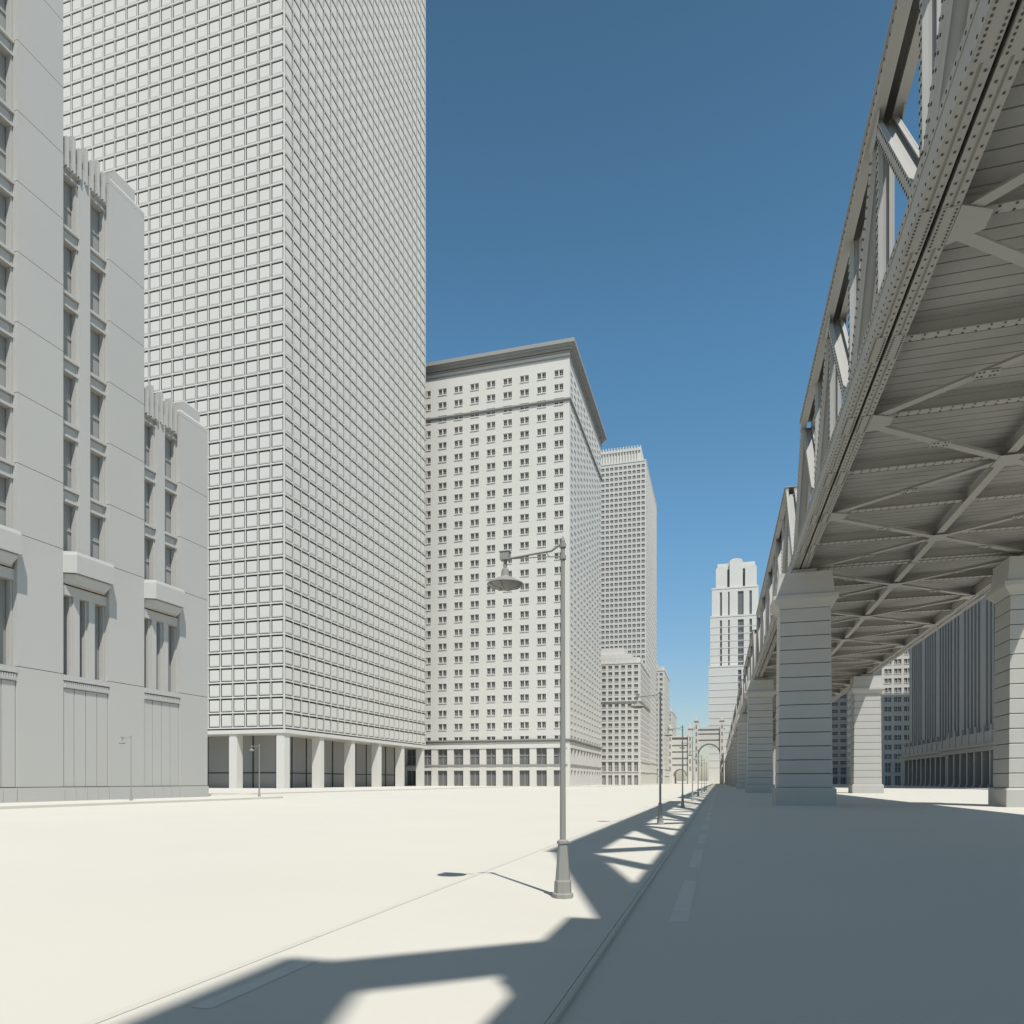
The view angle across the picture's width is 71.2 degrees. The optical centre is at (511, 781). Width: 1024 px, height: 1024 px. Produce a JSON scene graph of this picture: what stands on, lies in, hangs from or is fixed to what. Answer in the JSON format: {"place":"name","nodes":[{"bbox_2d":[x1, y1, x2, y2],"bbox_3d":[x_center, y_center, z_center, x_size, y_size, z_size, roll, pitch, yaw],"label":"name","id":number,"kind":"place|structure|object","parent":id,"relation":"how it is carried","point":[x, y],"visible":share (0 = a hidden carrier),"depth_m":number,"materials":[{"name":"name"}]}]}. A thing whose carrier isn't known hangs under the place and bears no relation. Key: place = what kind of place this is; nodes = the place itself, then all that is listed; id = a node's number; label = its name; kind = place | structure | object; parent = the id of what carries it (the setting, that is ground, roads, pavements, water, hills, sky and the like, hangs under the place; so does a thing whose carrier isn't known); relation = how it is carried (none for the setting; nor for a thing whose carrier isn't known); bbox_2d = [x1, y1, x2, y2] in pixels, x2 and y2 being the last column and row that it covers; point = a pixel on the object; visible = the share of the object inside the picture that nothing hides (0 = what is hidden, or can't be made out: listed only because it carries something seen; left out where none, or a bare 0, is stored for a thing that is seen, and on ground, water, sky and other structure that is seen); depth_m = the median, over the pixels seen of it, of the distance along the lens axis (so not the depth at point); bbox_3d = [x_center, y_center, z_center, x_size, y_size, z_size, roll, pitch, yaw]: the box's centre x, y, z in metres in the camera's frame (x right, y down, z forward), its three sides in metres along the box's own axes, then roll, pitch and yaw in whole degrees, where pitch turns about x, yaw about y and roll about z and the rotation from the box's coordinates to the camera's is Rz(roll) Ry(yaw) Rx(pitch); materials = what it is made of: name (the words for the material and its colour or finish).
{"place":"outdoors","nodes":[
{"label":"outdoors","id":0,"kind":"place"},
{"bbox_2d":[0,796,282,808],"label":"pavement","id":1,"kind":"structure","parent":0,"point":[19,805],"depth_m":94.56,"materials":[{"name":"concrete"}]},
{"bbox_2d":[119,736,132,800],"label":"street lamp","id":2,"kind":"object","parent":1,"relation":"on","point":[130,797],"visible":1,"depth_m":99.56,"materials":[{"name":"metal"}]},
{"bbox_2d":[249,744,260,796],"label":"street lamp","id":3,"kind":"object","parent":1,"relation":"on","point":[259,794],"visible":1,"depth_m":123.94,"materials":[{"name":"metal"}]},
{"bbox_2d":[209,786,518,794],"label":"pavement","id":4,"kind":"structure","parent":0,"point":[231,791],"depth_m":229.02,"materials":[{"name":"concrete"}]},
{"bbox_2d":[98,784,715,1023],"bbox_3d":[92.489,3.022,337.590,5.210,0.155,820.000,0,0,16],"label":"pavement","id":5,"kind":"structure","parent":0,"point":[514,942],"depth_m":12.29,"materials":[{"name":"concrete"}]},
{"bbox_2d":[82,784,714,1023],"bbox_3d":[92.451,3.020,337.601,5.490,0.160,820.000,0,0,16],"label":"kerb","id":6,"kind":"structure","parent":5,"relation":"on","point":[555,1016],"depth_m":12.25,"materials":[{"name":"stone"}]},
{"bbox_2d":[487,536,572,898],"bbox_3d":[0.446,-1.625,18.344,2.244,9.140,0.950,0,0,16],"label":"street lamp","id":7,"kind":"object","parent":5,"relation":"on","point":[504,581],"visible":1,"depth_m":18.05,"materials":[{"name":"metal"}]},
{"bbox_2d":[631,690,663,824],"bbox_3d":[9.198,-1.625,48.708,2.244,9.140,0.950,0,0,16],"label":"street lamp","id":8,"kind":"object","parent":5,"relation":"on","point":[660,811],"visible":1,"depth_m":48.41,"materials":[{"name":"metal"}]},
{"bbox_2d":[664,725,684,807],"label":"street lamp","id":9,"kind":"object","parent":5,"relation":"on","point":[682,795],"visible":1,"depth_m":78.77,"materials":[{"name":"metal"}]},
{"bbox_2d":[680,740,693,799],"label":"street lamp","id":10,"kind":"object","parent":5,"relation":"on","point":[692,796],"visible":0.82,"depth_m":109.13,"materials":[{"name":"metal"}]},
{"bbox_2d":[688,750,698,795],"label":"street lamp","id":11,"kind":"object","parent":5,"relation":"on","point":[690,754],"visible":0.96,"depth_m":139.52,"materials":[{"name":"metal"}]},
{"bbox_2d":[693,756,702,792],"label":"street lamp","id":12,"kind":"object","parent":5,"relation":"on","point":[701,774],"visible":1,"depth_m":169.90,"materials":[{"name":"metal"}]},
{"bbox_2d":[0,781,1023,1023],"bbox_3d":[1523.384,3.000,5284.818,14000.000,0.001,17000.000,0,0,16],"label":"ground","id":13,"kind":"structure","parent":0,"point":[897,905],"depth_m":19.10,"materials":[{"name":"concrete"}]},
{"bbox_2d":[0,0,208,802],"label":"walls","id":14,"kind":"structure","parent":13,"relation":"on","point":[59,741],"depth_m":99.99,"materials":[{"name":"grey paint"}]},
{"bbox_2d":[0,0,170,691],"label":"windows","id":15,"kind":"structure","parent":14,"relation":"in","point":[94,398],"depth_m":99.54,"materials":[{"name":"grey glass"}]},
{"bbox_2d":[0,8,170,570],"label":"window rails","id":16,"kind":"object","parent":14,"relation":"attached to","point":[70,340],"depth_m":99.37,"materials":[{"name":"grey paint"}]},
{"bbox_2d":[0,181,206,787],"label":"joints","id":17,"kind":"object","parent":14,"relation":"attached to","point":[103,582],"visible":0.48,"depth_m":101.06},
{"bbox_2d":[63,0,426,788],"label":"office skyscraper","id":18,"kind":"structure","parent":13,"relation":"on","point":[265,160],"depth_m":277.29,"materials":[{"name":"white paint"}]},
{"bbox_2d":[192,786,716,1008],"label":"road markings","id":19,"kind":"object","parent":13,"relation":"on","point":[682,909],"visible":0.86,"depth_m":11.73,"materials":[{"name":"paint"}]},
{"bbox_2d":[404,337,606,785],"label":"hotel block","id":20,"kind":"structure","parent":13,"relation":"on","point":[516,437],"depth_m":393.59,"materials":[{"name":"white paint"}]},
{"bbox_2d":[601,648,650,784],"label":"stepped office block","id":21,"kind":"structure","parent":13,"relation":"on","point":[625,732],"depth_m":513.93,"materials":[{"name":"white paint"}]},
{"bbox_2d":[601,445,656,783],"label":"slab skyscraper","id":22,"kind":"structure","parent":13,"relation":"on","point":[628,564],"depth_m":598.98,"materials":[{"name":"white paint"}]},
{"bbox_2d":[657,664,669,783],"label":"brick office block","id":23,"kind":"structure","parent":13,"relation":"on","point":[663,683],"depth_m":708.85,"materials":[{"name":"white paint"}]},
{"bbox_2d":[670,708,676,783],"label":"apartment block","id":24,"kind":"structure","parent":13,"relation":"on","point":[673,719],"depth_m":836.40,"materials":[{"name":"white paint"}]},
{"bbox_2d":[669,723,693,783],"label":"arched gatehouse","id":25,"kind":"object","parent":13,"relation":"on","point":[675,757],"visible":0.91,"depth_m":769.92,"materials":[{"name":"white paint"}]},
{"bbox_2d":[669,737,690,774],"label":"windows","id":26,"kind":"structure","parent":25,"relation":"in","point":[669,737],"depth_m":770.42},
{"bbox_2d":[694,715,724,783],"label":"arched gatehouse","id":27,"kind":"object","parent":13,"relation":"on","point":[705,736],"visible":0.98,"depth_m":810.09,"materials":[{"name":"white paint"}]},
{"bbox_2d":[696,725,722,770],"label":"windows","id":28,"kind":"structure","parent":27,"relation":"in","point":[696,725],"depth_m":807.88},
{"bbox_2d":[708,558,758,782],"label":"art deco skyscraper","id":29,"kind":"structure","parent":13,"relation":"on","point":[733,622],"depth_m":914.13,"materials":[{"name":"white paint"}]},
{"bbox_2d":[832,695,845,783],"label":"building","id":30,"kind":"structure","parent":13,"relation":"on","point":[843,779],"depth_m":634.87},
{"bbox_2d":[831,693,846,783],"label":"walls","id":31,"kind":"structure","parent":30,"relation":"on","point":[839,744],"depth_m":633.68,"materials":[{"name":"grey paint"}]},
{"bbox_2d":[832,694,845,764],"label":"sills","id":32,"kind":"structure","parent":31,"relation":"on","point":[844,696],"depth_m":633.94,"materials":[{"name":"white paint"}]},
{"bbox_2d":[884,650,908,784],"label":"building","id":33,"kind":"structure","parent":13,"relation":"on","point":[887,769],"depth_m":468.94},
{"bbox_2d":[847,763,903,784],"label":"trim","id":34,"kind":"structure","parent":33,"relation":"on","point":[891,772],"depth_m":468.18,"materials":[{"name":"white paint"}]},
{"bbox_2d":[847,651,908,784],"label":"walls","id":35,"kind":"structure","parent":33,"relation":"on","point":[892,695],"depth_m":468.54,"materials":[{"name":"white paint"}]},
{"bbox_2d":[847,652,908,763],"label":"sills","id":36,"kind":"structure","parent":33,"relation":"on","point":[899,699],"depth_m":467.94,"materials":[{"name":"white paint"}]},
{"bbox_2d":[899,620,952,786],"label":"finned office tower","id":37,"kind":"structure","parent":13,"relation":"on","point":[930,697],"depth_m":385.64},
{"bbox_2d":[940,598,995,787],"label":"finned office tower","id":38,"kind":"structure","parent":13,"relation":"on","point":[967,751],"depth_m":310.09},
{"bbox_2d":[519,785,625,786],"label":"pavement","id":39,"kind":"structure","parent":0,"point":[576,786],"depth_m":377.33,"materials":[{"name":"concrete"}]},
{"bbox_2d":[426,0,918,780],"label":"sky","id":40,"kind":"structure","parent":0,"point":[662,187],"materials":[{"name":"blue"}]},
{"bbox_2d":[724,0,1023,806],"bbox_3d":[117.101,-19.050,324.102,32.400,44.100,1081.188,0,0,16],"label":"elevated truss bridge","id":41,"kind":"structure","parent":0,"point":[899,533],"depth_m":59.68,"materials":[{"name":"paint"}]},
{"bbox_2d":[884,785,988,789],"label":"pavement","id":42,"kind":"structure","parent":0,"point":[936,787],"depth_m":315.96,"materials":[{"name":"concrete"}]}
]}

